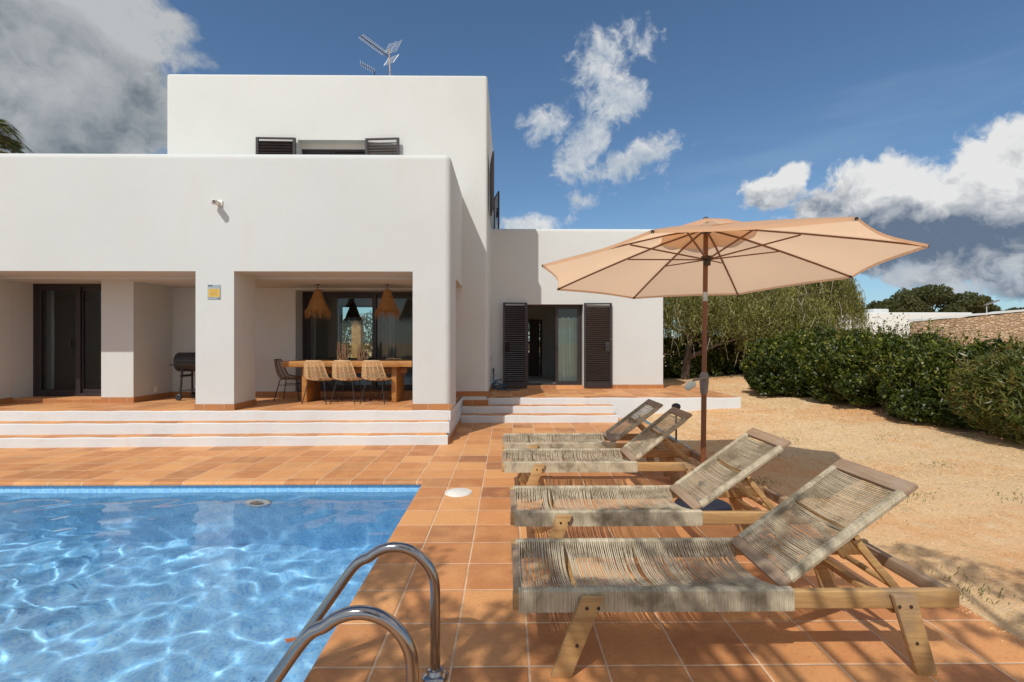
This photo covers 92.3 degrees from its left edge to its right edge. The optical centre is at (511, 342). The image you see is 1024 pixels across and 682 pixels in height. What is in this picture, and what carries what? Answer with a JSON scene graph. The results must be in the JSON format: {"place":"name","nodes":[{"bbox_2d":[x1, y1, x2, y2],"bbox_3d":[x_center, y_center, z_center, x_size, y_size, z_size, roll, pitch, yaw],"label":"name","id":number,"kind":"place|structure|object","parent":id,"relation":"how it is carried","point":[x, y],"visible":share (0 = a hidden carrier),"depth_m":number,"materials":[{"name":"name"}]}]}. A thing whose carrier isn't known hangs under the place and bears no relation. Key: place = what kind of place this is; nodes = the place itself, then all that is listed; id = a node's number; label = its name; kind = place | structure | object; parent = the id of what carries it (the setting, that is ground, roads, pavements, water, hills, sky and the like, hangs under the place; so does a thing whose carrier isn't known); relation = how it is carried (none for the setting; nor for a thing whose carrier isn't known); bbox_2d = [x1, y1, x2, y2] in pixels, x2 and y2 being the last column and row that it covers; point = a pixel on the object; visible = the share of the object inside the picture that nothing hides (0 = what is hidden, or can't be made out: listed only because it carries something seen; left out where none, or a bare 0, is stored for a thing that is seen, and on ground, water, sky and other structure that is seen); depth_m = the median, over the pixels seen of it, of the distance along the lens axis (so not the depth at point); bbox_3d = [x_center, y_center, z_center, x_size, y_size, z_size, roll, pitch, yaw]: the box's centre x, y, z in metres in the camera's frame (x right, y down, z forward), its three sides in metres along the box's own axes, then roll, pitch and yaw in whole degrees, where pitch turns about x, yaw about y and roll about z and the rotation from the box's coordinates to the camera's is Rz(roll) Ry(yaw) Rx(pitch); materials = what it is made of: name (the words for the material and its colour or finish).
{"place":"outdoors","nodes":[
{"label":"outdoors","id":0,"kind":"place"},
{"bbox_2d":[0,492,416,681],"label":"pool water","id":1,"kind":"structure","parent":0,"point":[178,587],"depth_m":3.23,"materials":[{"name":"blue liquid"}]},
{"bbox_2d":[284,637,296,642],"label":"fallen leaf","id":2,"kind":"object","parent":1,"relation":"on","point":[287,640],"visible":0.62,"depth_m":2.53,"materials":[{"name":"orange plant"}]},
{"bbox_2d":[491,368,518,390],"bbox_3d":[-0.218,0.803,10.794,0.712,0.470,0.332,0,0,34],"label":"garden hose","id":3,"kind":"object","parent":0,"point":[499,388],"visible":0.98,"depth_m":10.76,"materials":[{"name":"blue rubber"}]},
{"bbox_2d":[0,0,1023,448],"label":"sky","id":4,"kind":"structure","parent":0,"point":[904,118],"materials":[{"name":"blue"}]},
{"bbox_2d":[349,343,1023,640],"bbox_3d":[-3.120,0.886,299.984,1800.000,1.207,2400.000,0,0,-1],"label":"ground","id":5,"kind":"structure","parent":0,"point":[984,547],"depth_m":4.97,"materials":[{"name":"beige sand"}]},
{"bbox_2d":[0,119,34,153],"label":"palm tree","id":6,"kind":"object","parent":5,"relation":"on","point":[13,145],"visible":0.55,"depth_m":14.29,"materials":[{"name":"green plant"}]},
{"bbox_2d":[0,485,420,493],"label":"pool basin","id":7,"kind":"object","parent":5,"relation":"in","point":[202,488],"depth_m":5.08,"materials":[{"name":"tile"}]},
{"bbox_2d":[0,474,451,681],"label":"pool coping","id":8,"kind":"object","parent":7,"relation":"on","point":[348,653],"visible":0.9,"depth_m":3.73,"materials":[{"name":"tile"}]},
{"bbox_2d":[343,310,371,357],"bbox_3d":[-6.945,0.120,18.431,6.197,2.736,2.564,0,0,-1],"label":"garden shrub","id":9,"kind":"object","parent":5,"relation":"on","point":[366,321],"visible":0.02,"depth_m":18.02,"materials":[{"name":"green plant"}]},
{"bbox_2d":[351,315,364,357],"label":"garden pillar","id":10,"kind":"structure","parent":5,"relation":"on","point":[356,337],"depth_m":16.79,"materials":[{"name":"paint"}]},
{"bbox_2d":[0,74,740,447],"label":"house","id":11,"kind":"structure","parent":5,"relation":"on","point":[348,190],"depth_m":8.16,"materials":[{"name":"white paint"}]},
{"bbox_2d":[43,291,53,388],"bbox_3d":[-8.251,-0.038,8.715,0.292,1.867,0.079,0,0,-1],"label":"curtain","id":12,"kind":"object","parent":11,"relation":"hanging from","point":[48,339],"visible":0.72,"depth_m":8.71,"materials":[{"name":"black fabric"}]},
{"bbox_2d":[33,284,100,395],"bbox_3d":[-7.539,-0.049,8.545,1.500,1.947,0.115,0,0,-1],"label":"glazed door","id":13,"kind":"structure","parent":11,"relation":"in","point":[38,289],"depth_m":8.52,"materials":[{"name":"brown metal"}]},
{"bbox_2d":[169,352,195,400],"bbox_3d":[-5.495,0.582,8.663,0.950,0.828,0.437,0,0,-1],"label":"barbecue","id":14,"kind":"object","parent":11,"relation":"on","point":[184,361],"visible":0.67,"depth_m":8.52,"materials":[{"name":"black metal"}]},
{"bbox_2d":[208,285,220,298],"bbox_3d":[-4.395,-0.748,7.248,0.188,0.216,0.010,0,0,-1],"label":"alarm sign","id":15,"kind":"object","parent":11,"relation":"attached to","point":[214,291],"visible":1,"depth_m":7.25,"materials":[{"name":"yellow plastic"}]},
{"bbox_2d":[211,199,222,205],"bbox_3d":[-4.327,-2.051,7.158,0.126,0.099,0.194,0,0,-1],"label":"security camera","id":16,"kind":"object","parent":11,"relation":"attached to","point":[217,202],"visible":1,"depth_m":7.18,"materials":[{"name":"white plastic"}]},
{"bbox_2d":[274,359,301,400],"bbox_3d":[-3.882,0.640,8.581,0.506,0.714,0.472,0,0,-3],"label":"dining chair","id":17,"kind":"object","parent":11,"relation":"on","point":[285,378],"visible":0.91,"depth_m":8.58,"materials":[{"name":"wicker"}]},
{"bbox_2d":[310,298,315,359],"bbox_3d":[-4.016,-0.118,9.720,0.282,2.027,0.092,0,0,-1],"label":"curtain","id":18,"kind":"object","parent":11,"relation":"hanging from","point":[313,338],"visible":0.12,"depth_m":9.71,"materials":[{"name":"grey fabric"}]},
{"bbox_2d":[305,284,330,318],"bbox_3d":[-3.385,-0.716,8.565,0.429,0.628,0.429,0,0,-1],"label":"pendant lamp","id":19,"kind":"object","parent":11,"relation":"hanging from","point":[318,304],"visible":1,"depth_m":8.46,"materials":[{"name":"brown wicker"}]},
{"bbox_2d":[302,360,337,403],"bbox_3d":[-3.184,0.640,8.125,0.472,0.714,0.506,0,0,5],"label":"dining chair","id":20,"kind":"object","parent":11,"relation":"on","point":[315,378],"visible":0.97,"depth_m":7.96,"materials":[{"name":"wicker"}]},
{"bbox_2d":[302,149,364,154],"bbox_3d":[-3.358,-3.130,9.381,1.254,1.080,0.090,0,0,-1],"label":"upstairs window","id":21,"kind":"structure","parent":11,"relation":"in","point":[304,152],"depth_m":9.34,"materials":[{"name":"brown metal"}]},
{"bbox_2d":[330,360,364,403],"bbox_3d":[-2.724,0.640,8.130,0.472,0.714,0.506,0,0,5],"label":"dining chair","id":22,"kind":"object","parent":11,"relation":"on","point":[344,378],"visible":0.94,"depth_m":7.96,"materials":[{"name":"wicker"}]},
{"bbox_2d":[282,359,412,401],"bbox_3d":[-2.718,0.649,8.489,2.140,0.692,0.871,0,0,-1],"label":"dining table","id":23,"kind":"object","parent":11,"relation":"on","point":[397,370],"visible":0.69,"depth_m":8.21,"materials":[{"name":"brown wood"}]},
{"bbox_2d":[337,341,348,359],"bbox_3d":[-2.888,0.137,8.390,0.195,0.337,0.188,0,0,-1],"label":"driftwood vase","id":24,"kind":"object","parent":23,"relation":"on","point":[342,353],"visible":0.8,"depth_m":8.33,"materials":[{"name":"wood"}]},
{"bbox_2d":[357,347,367,360],"bbox_3d":[-2.564,0.188,8.423,0.170,0.236,0.168,0,0,-1],"label":"driftwood vase","id":25,"kind":"object","parent":23,"relation":"on","point":[362,355],"visible":0.93,"depth_m":8.36,"materials":[{"name":"wood"}]},
{"bbox_2d":[343,299,362,326],"bbox_3d":[-3.543,-0.825,10.964,0.429,0.950,0.428,0,0,-1],"label":"pendant lamp","id":26,"kind":"object","parent":11,"relation":"hanging from","point":[353,315],"visible":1,"depth_m":10.86,"materials":[{"name":"black wicker"}]},
{"bbox_2d":[339,305,371,359],"bbox_3d":[-4.175,-0.275,13.392,1.030,1.510,0.090,0,0,-1],"label":"rear window","id":27,"kind":"structure","parent":11,"relation":"in","point":[340,306],"depth_m":13.35,"materials":[{"name":"brown metal"}]},
{"bbox_2d":[303,292,412,390],"bbox_3d":[-2.589,-0.030,9.509,2.880,1.900,0.090,0,0,-1],"label":"sliding door","id":28,"kind":"structure","parent":11,"relation":"in","point":[306,295],"depth_m":9.47,"materials":[{"name":"brown metal"}]},
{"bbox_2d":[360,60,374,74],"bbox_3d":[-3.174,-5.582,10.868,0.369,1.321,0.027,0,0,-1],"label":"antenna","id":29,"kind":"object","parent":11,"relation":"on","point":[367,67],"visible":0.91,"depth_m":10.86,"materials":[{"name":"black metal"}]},
{"bbox_2d":[360,360,391,403],"bbox_3d":[-2.244,0.640,8.135,0.472,0.714,0.506,0,0,5],"label":"dining chair","id":30,"kind":"object","parent":11,"relation":"on","point":[375,379],"visible":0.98,"depth_m":7.97,"materials":[{"name":"wicker"}]},
{"bbox_2d":[359,35,401,75],"bbox_3d":[-2.904,-5.875,10.842,0.949,1.764,0.070,0,0,-8],"label":"tv antenna","id":31,"kind":"object","parent":11,"relation":"on","point":[367,40],"visible":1,"depth_m":10.86,"materials":[{"name":"metal"}]},
{"bbox_2d":[375,284,399,319],"bbox_3d":[-2.172,-0.716,8.577,0.428,0.628,0.428,0,0,-1],"label":"pendant lamp","id":32,"kind":"object","parent":11,"relation":"hanging from","point":[387,304],"visible":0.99,"depth_m":8.48,"materials":[{"name":"brown wicker"}]},
{"bbox_2d":[381,298,394,384],"bbox_3d":[-2.462,-0.118,9.776,0.291,2.027,0.092,0,0,-1],"label":"curtain","id":33,"kind":"object","parent":11,"relation":"hanging from","point":[388,336],"visible":0.48,"depth_m":9.78,"materials":[{"name":"grey fabric"}]},
{"bbox_2d":[377,358,404,398],"bbox_3d":[-2.193,0.640,8.970,0.472,0.714,0.506,0,0,-3],"label":"dining chair","id":34,"kind":"object","parent":11,"relation":"on","point":[387,376],"visible":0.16,"depth_m":9.09,"materials":[{"name":"metal"}]},
{"bbox_2d":[528,320,541,375],"bbox_3d":[0.511,0.150,14.286,0.720,1.640,0.160,0,0,-1],"label":"inner door","id":35,"kind":"structure","parent":11,"relation":"in","point":[533,354],"depth_m":14.33,"materials":[{"name":"brown wood"}]},
{"bbox_2d":[527,305,581,384],"bbox_3d":[0.980,0.052,11.386,1.273,1.844,0.110,0,0,-1],"label":"annex door","id":36,"kind":"structure","parent":11,"relation":"in","point":[579,307],"depth_m":11.36,"materials":[{"name":"brown metal"}]},
{"bbox_2d":[558,317,576,380],"bbox_3d":[1.325,0.169,11.525,0.521,1.542,0.069,0,0,-1],"label":"curtain","id":37,"kind":"object","parent":11,"relation":"hanging from","point":[567,348],"visible":0.81,"depth_m":11.53,"materials":[{"name":"fabric"}]},
{"bbox_2d":[0,418,1023,681],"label":"pool deck","id":38,"kind":"structure","parent":5,"relation":"on","point":[488,632],"depth_m":2.60,"materials":[{"name":"tile"}]},
{"bbox_2d":[266,605,418,681],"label":"pool handrail","id":39,"kind":"object","parent":38,"relation":"on","point":[394,627],"visible":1,"depth_m":1.58,"materials":[{"name":"silver metal"}]},
{"bbox_2d":[265,542,447,681],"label":"pool handrail","id":40,"kind":"object","parent":38,"relation":"attached to","point":[435,671],"visible":0.94,"depth_m":2.09,"materials":[{"name":"silver metal"}]},
{"bbox_2d":[445,488,471,496],"bbox_3d":[-0.511,1.423,4.685,0.260,0.011,0.260,0,0,-1],"label":"skimmer lid","id":41,"kind":"object","parent":38,"relation":"on","point":[458,492],"visible":1,"depth_m":4.66,"materials":[{"name":"white plastic"}]},
{"bbox_2d":[502,399,683,476],"bbox_3d":[0.866,1.047,5.558,1.955,0.766,0.650,0,0,-1],"label":"sun lounger","id":42,"kind":"object","parent":38,"relation":"on","point":[527,440],"visible":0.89,"depth_m":5.53,"materials":[{"name":"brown wood"}]},
{"bbox_2d":[502,407,715,502],"bbox_3d":[0.880,1.037,4.711,1.955,0.786,0.650,0,0,-1],"label":"sun lounger","id":43,"kind":"object","parent":38,"relation":"on","point":[531,468],"visible":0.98,"depth_m":4.56,"materials":[{"name":"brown wood"}]},
{"bbox_2d":[510,428,809,569],"bbox_3d":[0.964,1.032,3.417,1.955,0.797,0.650,0,0,-1],"label":"sun lounger","id":44,"kind":"object","parent":38,"relation":"on","point":[561,520],"visible":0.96,"depth_m":3.30,"materials":[{"name":"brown wood"}]},
{"bbox_2d":[672,403,680,457],"bbox_3d":[2.061,1.094,6.172,0.112,0.672,0.112,0,0,-1],"label":"garden light","id":45,"kind":"object","parent":38,"relation":"on","point":[676,405],"visible":0.46,"depth_m":6.15,"materials":[{"name":"black metal"}]},
{"bbox_2d":[511,458,958,677],"bbox_3d":[0.977,1.028,2.422,1.955,0.804,0.650,0,0,-1],"label":"sun lounger","id":46,"kind":"object","parent":38,"relation":"on","point":[586,604],"visible":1,"depth_m":2.25,"materials":[{"name":"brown wood"}]},
{"bbox_2d":[542,217,928,510],"bbox_3d":[1.686,0.167,4.242,2.727,2.527,2.721,0,0,11],"label":"parasol","id":47,"kind":"object","parent":38,"relation":"on","point":[705,257],"visible":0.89,"depth_m":4.39,"materials":[{"name":"fabric"}]},
{"bbox_2d":[528,322,539,373],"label":"garden shrub","id":48,"kind":"object","parent":5,"relation":"on","point":[539,344],"visible":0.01,"depth_m":17.53,"materials":[{"name":"green plant"}]},
{"bbox_2d":[663,332,750,377],"bbox_3d":[5.450,0.339,15.674,4.766,1.702,2.198,0,0,-1],"label":"shrub","id":49,"kind":"object","parent":5,"relation":"on","point":[672,361],"visible":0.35,"depth_m":14.96,"materials":[{"name":"green plant"}]},
{"bbox_2d":[663,295,753,379],"bbox_3d":[5.314,-0.452,14.899,3.989,3.404,3.278,0,0,-1],"label":"pepper tree","id":50,"kind":"object","parent":5,"relation":"on","point":[687,307],"visible":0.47,"depth_m":13.82,"materials":[{"name":"green plant"}]},
{"bbox_2d":[682,334,749,374],"bbox_3d":[8.203,0.313,15.863,5.477,1.751,2.128,0,0,-1],"label":"shrub","id":51,"kind":"object","parent":5,"relation":"on","point":[738,371],"visible":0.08,"depth_m":15.37,"materials":[{"name":"green plant"}]},
{"bbox_2d":[677,284,813,351],"bbox_3d":[7.428,-0.630,15.415,3.863,3.781,3.640,0,0,-23],"label":"pepper tree","id":52,"kind":"object","parent":5,"relation":"on","point":[753,295],"visible":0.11,"depth_m":14.29,"materials":[{"name":"green plant"}]},
{"bbox_2d":[730,283,842,335],"bbox_3d":[8.495,-0.857,15.723,3.453,4.185,3.158,0,0,-1],"label":"pepper tree","id":53,"kind":"object","parent":5,"relation":"on","point":[807,297],"visible":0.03,"depth_m":14.60,"materials":[{"name":"green plant"}]},
{"bbox_2d":[733,286,842,368],"bbox_3d":[7.692,-0.212,13.695,2.930,2.978,2.599,0,0,-1],"label":"pepper tree","id":54,"kind":"object","parent":5,"relation":"on","point":[803,312],"visible":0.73,"depth_m":13.13,"materials":[{"name":"green plant"}]},
{"bbox_2d":[739,318,839,396],"bbox_3d":[5.987,0.300,10.821,2.049,1.727,1.875,0,0,-1],"label":"hedge shrub","id":55,"kind":"object","parent":5,"relation":"on","point":[768,360],"visible":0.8,"depth_m":10.38,"materials":[{"name":"green plant"}]},
{"bbox_2d":[770,277,872,332],"bbox_3d":[9.205,-0.692,14.731,2.556,3.855,3.373,0,0,42],"label":"pepper tree","id":56,"kind":"object","parent":5,"relation":"on","point":[850,301],"visible":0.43,"depth_m":14.28,"materials":[{"name":"green plant"}]},
{"bbox_2d":[775,318,876,372],"bbox_3d":[8.061,0.187,12.500,2.444,1.629,2.312,0,0,-1],"label":"round shrub","id":57,"kind":"object","parent":5,"relation":"on","point":[829,332],"visible":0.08,"depth_m":11.99,"materials":[{"name":"green plant"}]},
{"bbox_2d":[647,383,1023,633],"bbox_3d":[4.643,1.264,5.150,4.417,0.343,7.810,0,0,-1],"label":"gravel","id":58,"kind":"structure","parent":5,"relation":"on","point":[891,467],"depth_m":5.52,"materials":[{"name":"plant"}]},
{"bbox_2d":[710,433,1023,605],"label":"weeds","id":59,"kind":"object","parent":5,"relation":"on","point":[907,525],"visible":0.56,"depth_m":4.10,"materials":[{"name":"green plant"}]},
{"bbox_2d":[797,318,958,406],"bbox_3d":[6.709,0.365,8.972,2.378,1.603,2.290,0,0,-1],"label":"hedge shrub","id":60,"kind":"object","parent":5,"relation":"on","point":[843,364],"visible":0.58,"depth_m":8.71,"materials":[{"name":"green plant"}]},
{"bbox_2d":[870,311,913,337],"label":"bare shrub","id":61,"kind":"object","parent":5,"relation":"on","point":[895,324],"visible":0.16,"depth_m":20.61,"materials":[{"name":"grey plant"}]},
{"bbox_2d":[866,314,924,349],"bbox_3d":[11.809,0.069,15.113,1.780,1.944,1.988,0,0,-1],"label":"twiggy bush","id":62,"kind":"object","parent":5,"relation":"on","point":[890,326],"visible":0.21,"depth_m":14.95,"materials":[{"name":"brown plant"}]},
{"bbox_2d":[866,297,933,311],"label":"pine tree","id":63,"kind":"object","parent":5,"relation":"on","point":[918,306],"visible":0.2,"depth_m":79.26,"materials":[{"name":"green plant"}]},
{"bbox_2d":[836,309,971,337],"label":"neighbour house","id":64,"kind":"structure","parent":5,"relation":"on","point":[884,314],"depth_m":40.34,"materials":[{"name":"white paint"}]},
{"bbox_2d":[883,284,991,311],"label":"pine tree","id":65,"kind":"object","parent":5,"relation":"on","point":[941,297],"visible":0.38,"depth_m":79.52,"materials":[{"name":"green plant"}]},
{"bbox_2d":[869,330,1023,430],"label":"hedge shrub","id":66,"kind":"object","parent":5,"relation":"on","point":[903,397],"visible":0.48,"depth_m":7.10,"materials":[{"name":"green plant"}]},
{"bbox_2d":[924,319,985,346],"bbox_3d":[15.223,0.103,17.389,1.989,1.871,1.815,0,0,31],"label":"twiggy bush","id":67,"kind":"object","parent":5,"relation":"on","point":[968,331],"visible":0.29,"depth_m":17.02,"materials":[{"name":"brown plant"}]},
{"bbox_2d":[909,309,1023,346],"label":"stone wall","id":68,"kind":"structure","parent":5,"relation":"on","point":[995,323],"depth_m":17.65,"materials":[{"name":"brown stone"}]},
{"bbox_2d":[943,295,1001,315],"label":"pine tree","id":69,"kind":"object","parent":5,"relation":"on","point":[975,306],"visible":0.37,"depth_m":76.51,"materials":[{"name":"green plant"}]},
{"bbox_2d":[935,337,1023,446],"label":"oleander","id":70,"kind":"object","parent":5,"relation":"on","point":[1008,426],"visible":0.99,"depth_m":5.96,"materials":[{"name":"green plant"}]},
{"bbox_2d":[984,300,1000,312],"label":"street lamp","id":71,"kind":"object","parent":5,"relation":"on","point":[991,303],"visible":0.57,"depth_m":50.41,"materials":[{"name":"metal"}]},
{"bbox_2d":[970,333,1023,417],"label":"oleander","id":72,"kind":"object","parent":5,"relation":"on","point":[1021,347],"visible":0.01,"depth_m":6.83,"materials":[{"name":"green plant"}]},
{"bbox_2d":[1005,307,1023,311],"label":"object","id":73,"kind":"object","parent":5,"relation":"on","point":[1015,308],"visible":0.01,"depth_m":76.94,"materials":[{"name":"green plant"}]},
{"bbox_2d":[643,421,1020,644],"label":"spilled sand","id":74,"kind":"structure","parent":0,"point":[907,582],"depth_m":2.55,"materials":[{"name":"beige sand"}]}
]}

